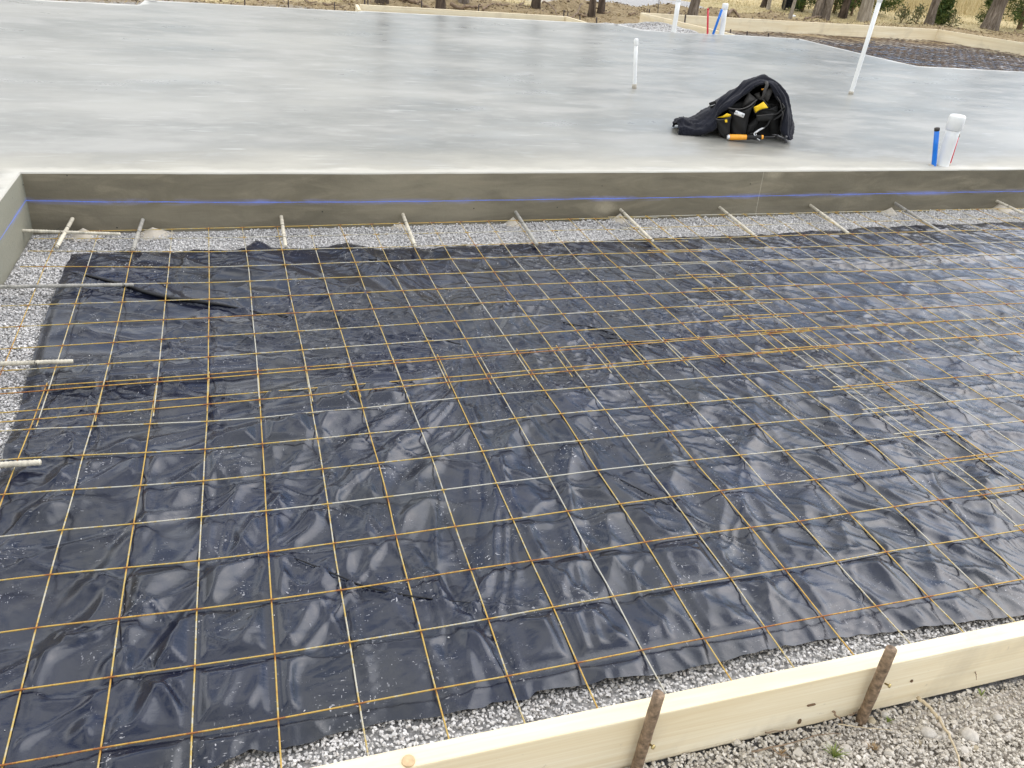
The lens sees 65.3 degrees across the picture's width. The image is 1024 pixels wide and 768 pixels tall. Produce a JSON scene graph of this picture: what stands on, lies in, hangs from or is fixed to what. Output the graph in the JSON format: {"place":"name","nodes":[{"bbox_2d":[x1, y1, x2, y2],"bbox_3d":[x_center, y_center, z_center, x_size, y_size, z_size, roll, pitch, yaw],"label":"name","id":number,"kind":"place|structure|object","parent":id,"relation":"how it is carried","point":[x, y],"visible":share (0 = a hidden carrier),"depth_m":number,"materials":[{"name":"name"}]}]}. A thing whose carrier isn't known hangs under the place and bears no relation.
{"place":"outdoors","nodes":[
{"label":"outdoors","id":0,"kind":"place"},
{"bbox_2d":[51,0,1023,767],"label":"ground","id":1,"kind":"structure","parent":0,"point":[625,12],"depth_m":13.33,"materials":[{"name":"soil"}]},
{"bbox_2d":[355,4,360,11],"bbox_3d":[-1.869,-4.441,9.721,0.038,0.262,0.591,-2,31,-13],"label":"form board","id":2,"kind":"object","parent":1,"relation":"on","point":[357,8],"visible":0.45,"depth_m":9.69,"materials":[{"name":"brown wood"}]},
{"bbox_2d":[374,0,388,4],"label":"tree","id":3,"kind":"object","parent":1,"relation":"on","point":[379,2],"visible":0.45,"depth_m":11.46,"materials":[{"name":"brown plant"}]},
{"bbox_2d":[405,0,429,7],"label":"fallen branch","id":4,"kind":"object","parent":1,"relation":"on","point":[415,2],"visible":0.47,"depth_m":11.71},
{"bbox_2d":[435,0,445,8],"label":"tree","id":5,"kind":"object","parent":1,"relation":"on","point":[440,4],"visible":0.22,"depth_m":11.50,"materials":[{"name":"brown plant"}]},
{"bbox_2d":[360,4,564,20],"bbox_3d":[-0.601,-4.733,10.436,2.762,0.262,0.038,-6,32,-19],"label":"form board","id":6,"kind":"object","parent":1,"relation":"on","point":[394,9],"visible":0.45,"depth_m":10.33,"materials":[{"name":"brown wood"}]},
{"bbox_2d":[458,0,468,3],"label":"tree","id":7,"kind":"object","parent":1,"relation":"on","point":[464,1],"visible":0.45,"depth_m":12.16,"materials":[{"name":"brown plant"}]},
{"bbox_2d":[450,2,482,9],"bbox_3d":[-0.658,-5.657,11.985,0.546,0.100,0.203,-8,33,-23],"label":"fallen branch","id":8,"kind":"object","parent":1,"relation":"on","point":[453,5],"visible":0.96,"depth_m":11.91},
{"bbox_2d":[0,0,1023,289],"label":"concrete slab","id":9,"kind":"structure","parent":1,"relation":"on","point":[172,116],"depth_m":4.97,"materials":[{"name":"concrete"}]},
{"bbox_2d":[0,459,41,467],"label":"stub bar","id":10,"kind":"object","parent":9,"relation":"attached to","point":[20,463],"visible":1,"depth_m":2.05,"materials":[{"name":"metal"}]},
{"bbox_2d":[0,359,73,369],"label":"stub bar","id":11,"kind":"object","parent":9,"relation":"attached to","point":[34,362],"visible":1,"depth_m":2.48,"materials":[{"name":"metal"}]},
{"bbox_2d":[47,217,73,249],"bbox_3d":[-1.909,-0.635,3.371,0.060,0.039,0.307,-2,31,-13],"label":"stub bar","id":12,"kind":"object","parent":9,"relation":"attached to","point":[63,234],"visible":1,"depth_m":3.35,"materials":[{"name":"metal"}]},
{"bbox_2d":[0,282,133,289],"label":"stub bar","id":13,"kind":"object","parent":9,"relation":"attached to","point":[123,284],"visible":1,"depth_m":2.96,"materials":[{"name":"metal"}]},
{"bbox_2d":[22,229,120,235],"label":"stub bar","id":14,"kind":"object","parent":9,"relation":"attached to","point":[71,232],"visible":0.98,"depth_m":3.38,"materials":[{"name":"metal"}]},
{"bbox_2d":[122,218,144,251],"bbox_3d":[-1.631,-0.640,3.438,0.061,0.028,0.367,-4,31,-15],"label":"stub bar","id":15,"kind":"object","parent":9,"relation":"attached to","point":[137,236],"visible":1,"depth_m":3.43,"materials":[{"name":"metal"}]},
{"bbox_2d":[273,215,286,247],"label":"stub bar","id":16,"kind":"object","parent":9,"relation":"attached to","point":[284,237],"visible":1,"depth_m":3.60,"materials":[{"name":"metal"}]},
{"bbox_2d":[396,213,416,247],"bbox_3d":[-0.508,-0.729,3.781,0.061,0.028,0.434,-3,31,-15],"label":"stub bar","id":17,"kind":"object","parent":9,"relation":"attached to","point":[409,230],"visible":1,"depth_m":3.76,"materials":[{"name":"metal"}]},
{"bbox_2d":[514,211,538,245],"bbox_3d":[0.048,-0.776,3.954,0.060,0.025,0.460,-2,31,-13],"label":"stub bar","id":18,"kind":"object","parent":9,"relation":"attached to","point":[523,224],"visible":1,"depth_m":3.93,"materials":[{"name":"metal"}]},
{"bbox_2d":[632,38,637,88],"bbox_3d":[0.978,-2.527,6.349,0.080,0.401,0.036,6,30,0],"label":"vent pipe","id":19,"kind":"object","parent":9,"relation":"on","point":[634,85],"visible":0.91,"depth_m":6.33,"materials":[{"name":"white plastic"}]},
{"bbox_2d":[617,208,654,242],"bbox_3d":[0.622,-0.824,4.133,0.061,0.029,0.485,-3,31,-15],"label":"stub bar","id":20,"kind":"object","parent":9,"relation":"attached to","point":[631,220],"visible":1,"depth_m":4.13,"materials":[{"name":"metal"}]},
{"bbox_2d":[671,0,680,32],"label":"drain pipe","id":21,"kind":"object","parent":9,"relation":"on","point":[676,15],"visible":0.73,"depth_m":10.18,"materials":[{"name":"white plastic"}]},
{"bbox_2d":[707,8,708,33],"bbox_3d":[2.553,-4.716,10.422,0.087,0.334,0.027,6,30,0],"label":"water tube","id":22,"kind":"object","parent":9,"relation":"on","point":[707,20],"visible":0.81,"depth_m":10.40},
{"bbox_2d":[712,9,722,33],"bbox_3d":[2.676,-4.710,10.429,0.032,0.340,0.112,-11,34,-27],"label":"water tube","id":23,"kind":"object","parent":9,"relation":"on","point":[717,21],"visible":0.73,"depth_m":10.40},
{"bbox_2d":[719,3,728,34],"bbox_3d":[2.767,-4.766,10.473,0.102,0.407,0.084,-4,32,-17],"label":"drain pipe","id":24,"kind":"object","parent":9,"relation":"on","point":[723,18],"visible":0.9,"depth_m":10.44,"materials":[{"name":"white plastic"}]},
{"bbox_2d":[672,74,794,139],"bbox_3d":[1.456,-1.846,5.221,0.802,0.386,0.495,4,30,-3],"label":"jacket","id":25,"kind":"object","parent":9,"relation":"on","point":[702,122],"visible":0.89,"depth_m":5.08,"materials":[{"name":"fabric"}]},
{"bbox_2d":[709,81,785,140],"bbox_3d":[1.548,-1.753,5.100,0.560,0.356,0.302,-4,32,-17],"label":"tool belt","id":26,"kind":"object","parent":9,"relation":"on","point":[765,118],"visible":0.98,"depth_m":5.08,"materials":[{"name":"black fabric"}]},
{"bbox_2d":[726,134,787,142],"bbox_3d":[1.552,-1.559,5.053,0.381,0.068,0.048,6,30,0],"label":"hammer","id":27,"kind":"object","parent":9,"relation":"on","point":[741,137],"visible":1,"depth_m":5.05,"materials":[{"name":"orange plastic"}]},
{"bbox_2d":[848,0,882,93],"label":"conduit","id":28,"kind":"object","parent":9,"relation":"on","point":[866,43],"visible":0.83,"depth_m":6.93,"materials":[{"name":"white plastic"}]},
{"bbox_2d":[931,127,939,165],"bbox_3d":[2.603,-1.444,4.916,0.096,0.261,0.031,6,30,0],"label":"water tube","id":29,"kind":"object","parent":9,"relation":"on","point":[935,146],"visible":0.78,"depth_m":4.90,"materials":[{"name":"plastic"}]},
{"bbox_2d":[937,114,965,166],"bbox_3d":[2.691,-1.488,4.927,0.097,0.337,0.095,-4,32,-17],"label":"drain pipe","id":30,"kind":"object","parent":9,"relation":"on","point":[954,125],"visible":0.85,"depth_m":4.89,"materials":[{"name":"white plastic"}]},
{"bbox_2d":[995,200,1023,214],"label":"stub bar","id":31,"kind":"object","parent":9,"relation":"attached to","point":[1009,206],"visible":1,"depth_m":5.07,"materials":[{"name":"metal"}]},
{"bbox_2d":[0,209,1023,767],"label":"gravel bed","id":32,"kind":"object","parent":1,"relation":"on","point":[506,709],"visible":0.12,"depth_m":1.83,"materials":[{"name":"gravel"}]},
{"bbox_2d":[66,228,99,241],"bbox_3d":[-1.872,-0.653,3.484,0.146,0.040,0.082,-4,32,-17],"label":"spilled mortar","id":33,"kind":"object","parent":32,"relation":"on","point":[81,235],"visible":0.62,"depth_m":3.48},
{"bbox_2d":[134,227,174,240],"bbox_3d":[-1.600,-0.673,3.569,0.173,0.035,0.095,-4,32,-17],"label":"spilled mortar","id":34,"kind":"object","parent":32,"relation":"on","point":[152,233],"visible":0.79,"depth_m":3.57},
{"bbox_2d":[390,222,406,230],"bbox_3d":[-0.553,-0.780,3.934,0.094,0.030,0.062,-4,32,-17],"label":"spilled mortar","id":35,"kind":"object","parent":32,"relation":"on","point":[399,226],"visible":0.69,"depth_m":3.93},
{"bbox_2d":[0,222,1023,767],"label":"vapour barrier sheet","id":36,"kind":"object","parent":32,"relation":"on","point":[56,720],"visible":0.96,"depth_m":2.22,"materials":[{"name":"plastic"}]},
{"bbox_2d":[0,217,832,426],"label":"wire sheet","id":37,"kind":"object","parent":36,"relation":"on","point":[208,336],"visible":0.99,"depth_m":3.07,"materials":[{"name":"metal"}]},
{"bbox_2d":[4,232,1012,730],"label":"loose gravel","id":38,"kind":"structure","parent":36,"relation":"on","point":[376,366],"depth_m":3.15,"materials":[{"name":"stone"}]},
{"bbox_2d":[0,329,1023,767],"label":"wire sheet","id":39,"kind":"object","parent":36,"relation":"on","point":[196,609],"visible":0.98,"depth_m":2.06,"materials":[{"name":"metal"}]},
{"bbox_2d":[718,206,757,237],"bbox_3d":[1.200,-0.881,4.331,0.061,0.028,0.476,-2,31,-13],"label":"stub bar","id":40,"kind":"object","parent":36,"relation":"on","point":[736,220],"visible":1,"depth_m":4.32,"materials":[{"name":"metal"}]},
{"bbox_2d":[619,208,1023,353],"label":"wire sheet","id":41,"kind":"object","parent":36,"relation":"on","point":[855,271],"visible":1,"depth_m":3.83,"materials":[{"name":"metal"}]},
{"bbox_2d":[809,204,848,233],"bbox_3d":[1.770,-0.941,4.527,0.061,0.025,0.468,0,31,-10],"label":"stub bar","id":42,"kind":"object","parent":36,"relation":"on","point":[829,219],"visible":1,"depth_m":4.51,"materials":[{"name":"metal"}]},
{"bbox_2d":[762,315,1023,526],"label":"wire sheet","id":43,"kind":"object","parent":36,"relation":"on","point":[935,391],"visible":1,"depth_m":2.89,"materials":[{"name":"metal"}]},
{"bbox_2d":[894,202,943,234],"bbox_3d":[2.364,-0.983,4.700,0.061,0.025,0.525,1,31,-9],"label":"stub bar","id":44,"kind":"object","parent":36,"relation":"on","point":[917,217],"visible":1,"depth_m":4.69,"materials":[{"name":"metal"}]},
{"bbox_2d":[504,217,520,226],"bbox_3d":[0.012,-0.837,4.118,0.098,0.040,0.065,-4,32,-17],"label":"spilled mortar","id":45,"kind":"object","parent":32,"relation":"on","point":[511,223],"visible":0.82,"depth_m":4.11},
{"bbox_2d":[609,214,627,223],"bbox_3d":[0.585,-0.892,4.305,0.119,0.045,0.070,-4,32,-17],"label":"spilled mortar","id":46,"kind":"object","parent":32,"relation":"on","point":[618,219],"visible":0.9,"depth_m":4.30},
{"bbox_2d":[880,207,898,216],"bbox_3d":[2.325,-1.053,4.881,0.128,0.040,0.080,-4,32,-17],"label":"spilled mortar","id":47,"kind":"object","parent":32,"relation":"on","point":[890,211],"visible":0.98,"depth_m":4.88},
{"bbox_2d":[991,202,1014,213],"bbox_3d":[3.188,-1.137,5.156,0.192,0.055,0.097,-4,32,-17],"label":"spilled mortar","id":48,"kind":"object","parent":32,"relation":"on","point":[998,206],"visible":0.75,"depth_m":5.15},
{"bbox_2d":[530,0,540,8],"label":"tree","id":49,"kind":"object","parent":1,"relation":"on","point":[535,3],"visible":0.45,"depth_m":13.03,"materials":[{"name":"brown plant"}]},
{"bbox_2d":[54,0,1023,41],"bbox_3d":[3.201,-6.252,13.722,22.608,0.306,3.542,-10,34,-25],"label":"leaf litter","id":50,"kind":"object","parent":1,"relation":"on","point":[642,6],"visible":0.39,"depth_m":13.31,"materials":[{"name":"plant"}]},
{"bbox_2d":[542,1,556,14],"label":"fallen branch","id":51,"kind":"object","parent":1,"relation":"on","point":[543,2],"visible":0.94,"depth_m":13.09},
{"bbox_2d":[557,3,582,17],"bbox_3d":[1.023,-5.989,12.833,0.193,0.123,1.776,13,31,12],"label":"fallen branch","id":52,"kind":"object","parent":1,"relation":"on","point":[573,16],"visible":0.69,"depth_m":12.46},
{"bbox_2d":[565,16,586,22],"bbox_3d":[0.831,-4.737,10.687,0.038,0.262,0.566,-9,33,-24],"label":"form board","id":53,"kind":"object","parent":1,"relation":"on","point":[568,19],"visible":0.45,"depth_m":10.67,"materials":[{"name":"brown wood"}]},
{"bbox_2d":[135,0,1023,34],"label":"dirt clods","id":54,"kind":"object","parent":1,"relation":"on","point":[343,6],"visible":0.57,"depth_m":13.42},
{"bbox_2d":[587,0,595,17],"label":"tree","id":55,"kind":"object","parent":1,"relation":"on","point":[592,9],"visible":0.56,"depth_m":13.00,"materials":[{"name":"brown plant"}]},
{"bbox_2d":[597,0,604,13],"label":"tree","id":56,"kind":"object","parent":1,"relation":"on","point":[601,7],"visible":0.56,"depth_m":13.38,"materials":[{"name":"brown plant"}]},
{"bbox_2d":[604,22,697,32],"bbox_3d":[1.757,-4.990,11.257,1.989,0.256,2.117,-4,32,-17],"label":"gravel pile","id":57,"kind":"object","parent":1,"relation":"on","point":[654,28],"visible":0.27,"depth_m":11.02,"materials":[{"name":"gravel"}]},
{"bbox_2d":[312,0,1022,31],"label":"grass","id":58,"kind":"structure","parent":1,"relation":"on","point":[760,9],"depth_m":18.34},
{"bbox_2d":[312,620,1023,767],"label":"form board","id":59,"kind":"object","parent":1,"relation":"on","point":[707,717],"visible":1,"depth_m":1.53,"materials":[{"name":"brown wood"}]},
{"bbox_2d":[639,13,734,34],"bbox_3d":[2.464,-5.066,11.526,0.038,0.262,2.119,-11,34,-26],"label":"form board","id":60,"kind":"object","parent":1,"relation":"on","point":[644,17],"visible":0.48,"depth_m":11.55,"materials":[{"name":"brown wood"}]},
{"bbox_2d":[687,0,700,15],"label":"tree","id":61,"kind":"object","parent":1,"relation":"on","point":[693,9],"visible":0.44,"depth_m":14.04,"materials":[{"name":"brown plant"}]},
{"bbox_2d":[727,8,740,17],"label":"fallen branch","id":62,"kind":"object","parent":1,"relation":"on","point":[731,10],"visible":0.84,"depth_m":14.70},
{"bbox_2d":[760,0,767,7],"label":"tree","id":63,"kind":"object","parent":1,"relation":"on","point":[763,3],"visible":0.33,"depth_m":18.26,"materials":[{"name":"brown plant"}]},
{"bbox_2d":[766,0,771,9],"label":"tree","id":64,"kind":"object","parent":1,"relation":"on","point":[768,6],"visible":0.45,"depth_m":17.89,"materials":[{"name":"brown plant"}]},
{"bbox_2d":[645,13,937,41],"bbox_3d":[4.845,-5.955,13.450,6.184,0.262,0.038,-7,33,-21],"label":"form board","id":65,"kind":"object","parent":1,"relation":"on","point":[786,27],"visible":0.54,"depth_m":13.46,"materials":[{"name":"brown wood"}]},
{"bbox_2d":[781,0,803,10],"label":"evergreen shrub","id":66,"kind":"object","parent":1,"relation":"on","point":[786,4],"visible":0.62,"depth_m":17.97,"materials":[{"name":"green plant"}]},
{"bbox_2d":[788,0,796,18],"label":"tree","id":67,"kind":"object","parent":1,"relation":"on","point":[792,10],"visible":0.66,"depth_m":15.06,"materials":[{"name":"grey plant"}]},
{"bbox_2d":[789,0,815,11],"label":"evergreen shrub","id":68,"kind":"object","parent":1,"relation":"on","point":[802,4],"visible":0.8,"depth_m":17.76,"materials":[{"name":"green plant"}]},
{"bbox_2d":[811,0,824,18],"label":"tree","id":69,"kind":"object","parent":1,"relation":"on","point":[818,8],"visible":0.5,"depth_m":16.93,"materials":[{"name":"brown plant"}]},
{"bbox_2d":[821,0,833,20],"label":"tree","id":70,"kind":"object","parent":1,"relation":"on","point":[827,9],"visible":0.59,"depth_m":16.94,"materials":[{"name":"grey plant"}]},
{"bbox_2d":[815,0,859,13],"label":"evergreen shrub","id":71,"kind":"object","parent":1,"relation":"on","point":[835,3],"visible":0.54,"depth_m":18.04,"materials":[{"name":"green plant"}]},
{"bbox_2d":[837,0,850,18],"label":"tree","id":72,"kind":"object","parent":1,"relation":"on","point":[843,12],"visible":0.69,"depth_m":17.57,"materials":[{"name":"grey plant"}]},
{"bbox_2d":[834,0,876,15],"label":"evergreen shrub","id":73,"kind":"object","parent":1,"relation":"on","point":[852,8],"visible":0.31,"depth_m":18.07,"materials":[{"name":"green plant"}]},
{"bbox_2d":[856,0,873,21],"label":"tree","id":74,"kind":"object","parent":1,"relation":"on","point":[865,11],"visible":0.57,"depth_m":17.13,"materials":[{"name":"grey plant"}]},
{"bbox_2d":[872,0,904,14],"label":"evergreen shrub","id":75,"kind":"object","parent":1,"relation":"on","point":[886,3],"visible":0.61,"depth_m":19.10,"materials":[{"name":"green plant"}]},
{"bbox_2d":[782,34,1023,71],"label":"vapour barrier sheet","id":76,"kind":"object","parent":1,"relation":"on","point":[936,54],"visible":0.14,"depth_m":12.52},
{"bbox_2d":[727,30,1023,71],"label":"wire sheet","id":77,"kind":"object","parent":76,"relation":"on","point":[936,44],"visible":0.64,"depth_m":12.66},
{"bbox_2d":[894,2,911,23],"bbox_3d":[8.584,-8.114,17.501,0.402,0.473,0.469,9,30,5],"label":"evergreen shrub","id":78,"kind":"object","parent":1,"relation":"on","point":[904,14],"visible":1,"depth_m":17.48,"materials":[{"name":"green plant"}]},
{"bbox_2d":[806,0,1023,20],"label":"tall dry grass","id":79,"kind":"structure","parent":1,"relation":"on","point":[972,8],"depth_m":21.57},
{"bbox_2d":[907,3,927,23],"bbox_3d":[8.901,-8.092,17.506,0.404,0.492,0.360,17,32,18],"label":"evergreen shrub","id":80,"kind":"object","parent":1,"relation":"on","point":[919,10],"visible":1,"depth_m":17.46,"materials":[{"name":"green plant"}]},
{"bbox_2d":[923,0,940,24],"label":"tree","id":81,"kind":"object","parent":1,"relation":"on","point":[931,15],"visible":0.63,"depth_m":17.77,"materials":[{"name":"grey plant"}]},
{"bbox_2d":[926,0,957,25],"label":"evergreen shrub","id":82,"kind":"object","parent":1,"relation":"on","point":[945,8],"visible":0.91,"depth_m":17.98,"materials":[{"name":"green plant"}]},
{"bbox_2d":[942,11,963,26],"bbox_3d":[9.915,-8.182,17.963,0.429,0.407,0.290,14,31,13],"label":"evergreen shrub","id":83,"kind":"object","parent":1,"relation":"on","point":[954,16],"visible":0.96,"depth_m":17.94,"materials":[{"name":"green plant"}]},
{"bbox_2d":[935,29,1023,57],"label":"form board","id":84,"kind":"object","parent":1,"relation":"on","point":[991,44],"visible":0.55,"depth_m":14.01,"materials":[{"name":"brown wood"}]},
{"bbox_2d":[975,0,992,22],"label":"evergreen shrub","id":85,"kind":"object","parent":1,"relation":"on","point":[988,2],"visible":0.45,"depth_m":19.82,"materials":[{"name":"green plant"}]},
{"bbox_2d":[979,0,1007,30],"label":"tree","id":86,"kind":"object","parent":1,"relation":"on","point":[993,18],"visible":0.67,"depth_m":18.27,"materials":[{"name":"brown plant"}]},
{"bbox_2d":[985,0,1023,29],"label":"evergreen shrub","id":87,"kind":"object","parent":1,"relation":"on","point":[1019,12],"visible":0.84,"depth_m":18.83,"materials":[{"name":"green plant"}]},
{"bbox_2d":[627,679,1023,767],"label":"gravel","id":88,"kind":"structure","parent":0,"point":[820,757],"depth_m":1.60,"materials":[{"name":"gravel"}]},
{"bbox_2d":[765,728,796,733],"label":"dry stem","id":89,"kind":"object","parent":88,"relation":"on","point":[778,731],"visible":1,"depth_m":1.59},
{"bbox_2d":[751,733,841,752],"bbox_3d":[0.561,0.705,1.574,0.203,0.005,0.010,-4,32,-17],"label":"dry stem","id":90,"kind":"object","parent":88,"relation":"on","point":[790,742],"visible":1,"depth_m":1.57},
{"bbox_2d":[832,710,842,723],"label":"dry stem","id":91,"kind":"object","parent":88,"relation":"on","point":[834,712],"visible":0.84,"depth_m":1.62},
{"bbox_2d":[838,724,891,730],"bbox_3d":[0.714,0.695,1.616,0.109,0.004,0.004,6,30,1],"label":"dry stem","id":92,"kind":"object","parent":88,"relation":"on","point":[860,727],"visible":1,"depth_m":1.62,"materials":[{"name":"plant"}]},
{"bbox_2d":[868,717,875,724],"bbox_3d":[0.744,0.696,1.652,0.019,0.011,0.017,-4,32,-17],"label":"stone","id":93,"kind":"object","parent":88,"relation":"on","point":[871,720],"visible":0.98,"depth_m":1.65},
{"bbox_2d":[880,710,889,717],"bbox_3d":[0.778,0.690,1.669,0.018,0.012,0.017,-4,32,-17],"label":"stone","id":94,"kind":"object","parent":88,"relation":"on","point":[884,713],"visible":1,"depth_m":1.67,"materials":[{"name":"stone"}]},
{"bbox_2d":[921,726,936,738],"bbox_3d":[0.853,0.715,1.638,0.031,0.020,0.028,-4,32,-17],"label":"stone","id":95,"kind":"object","parent":88,"relation":"on","point":[928,732],"visible":1,"depth_m":1.63,"materials":[{"name":"stone"}]},
{"bbox_2d":[960,727,979,742],"bbox_3d":[0.939,0.722,1.640,0.038,0.024,0.037,-4,32,-17],"label":"stone","id":96,"kind":"object","parent":88,"relation":"on","point":[968,734],"visible":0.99,"depth_m":1.63,"materials":[{"name":"stone"}]},
{"bbox_2d":[992,713,1002,721],"bbox_3d":[1.024,0.703,1.687,0.023,0.013,0.018,-4,32,-17],"label":"stone","id":97,"kind":"object","parent":88,"relation":"on","point":[998,717],"visible":1,"depth_m":1.68,"materials":[{"name":"stone"}]},
{"bbox_2d":[1004,733,1012,739],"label":"stone","id":98,"kind":"object","parent":88,"relation":"on","point":[1009,735],"visible":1,"depth_m":1.64,"materials":[{"name":"stone"}]},
{"bbox_2d":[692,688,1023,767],"bbox_3d":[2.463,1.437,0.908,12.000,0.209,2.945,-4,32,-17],"label":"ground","id":99,"kind":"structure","parent":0,"point":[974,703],"depth_m":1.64,"materials":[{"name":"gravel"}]},
{"bbox_2d":[630,689,664,767],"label":"form stake","id":100,"kind":"object","parent":99,"relation":"in","point":[644,744],"visible":1,"depth_m":1.43,"materials":[{"name":"brown metal"}]},
{"bbox_2d":[776,748,788,757],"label":"weed","id":101,"kind":"object","parent":99,"relation":"on","point":[781,751],"visible":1,"depth_m":1.56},
{"bbox_2d":[824,744,847,758],"bbox_3d":[0.632,0.721,1.562,0.042,0.028,0.044,-13,35,-28],"label":"weed","id":102,"kind":"object","parent":99,"relation":"on","point":[833,752],"visible":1,"depth_m":1.57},
{"bbox_2d":[839,743,852,755],"bbox_3d":[0.663,0.727,1.586,0.028,0.018,0.026,-4,32,-17],"label":"stone","id":103,"kind":"object","parent":99,"relation":"on","point":[847,748],"visible":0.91,"depth_m":1.58,"materials":[{"name":"stone"}]},
{"bbox_2d":[854,645,896,726],"bbox_3d":[0.727,0.642,1.617,0.036,0.305,0.032,-4,32,-17],"label":"form stake","id":104,"kind":"object","parent":99,"relation":"in","point":[879,678],"visible":0.78,"depth_m":1.58,"materials":[{"name":"brown metal"}]},
{"bbox_2d":[916,696,961,767],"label":"dry stem","id":105,"kind":"object","parent":99,"relation":"on","point":[927,705],"visible":1,"depth_m":1.64,"materials":[{"name":"plant"}]},
{"bbox_2d":[956,745,969,756],"bbox_3d":[0.907,0.738,1.607,0.030,0.016,0.026,-4,32,-17],"label":"stone","id":106,"kind":"object","parent":99,"relation":"on","point":[963,748],"visible":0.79,"depth_m":1.60,"materials":[{"name":"stone"}]},
{"bbox_2d":[970,745,978,752],"bbox_3d":[0.934,0.737,1.615,0.021,0.013,0.019,13,31,13],"label":"stone","id":107,"kind":"object","parent":99,"relation":"on","point":[976,747],"visible":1,"depth_m":1.61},
{"bbox_2d":[866,740,879,749],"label":"weed","id":108,"kind":"object","parent":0,"point":[874,746],"visible":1,"depth_m":1.59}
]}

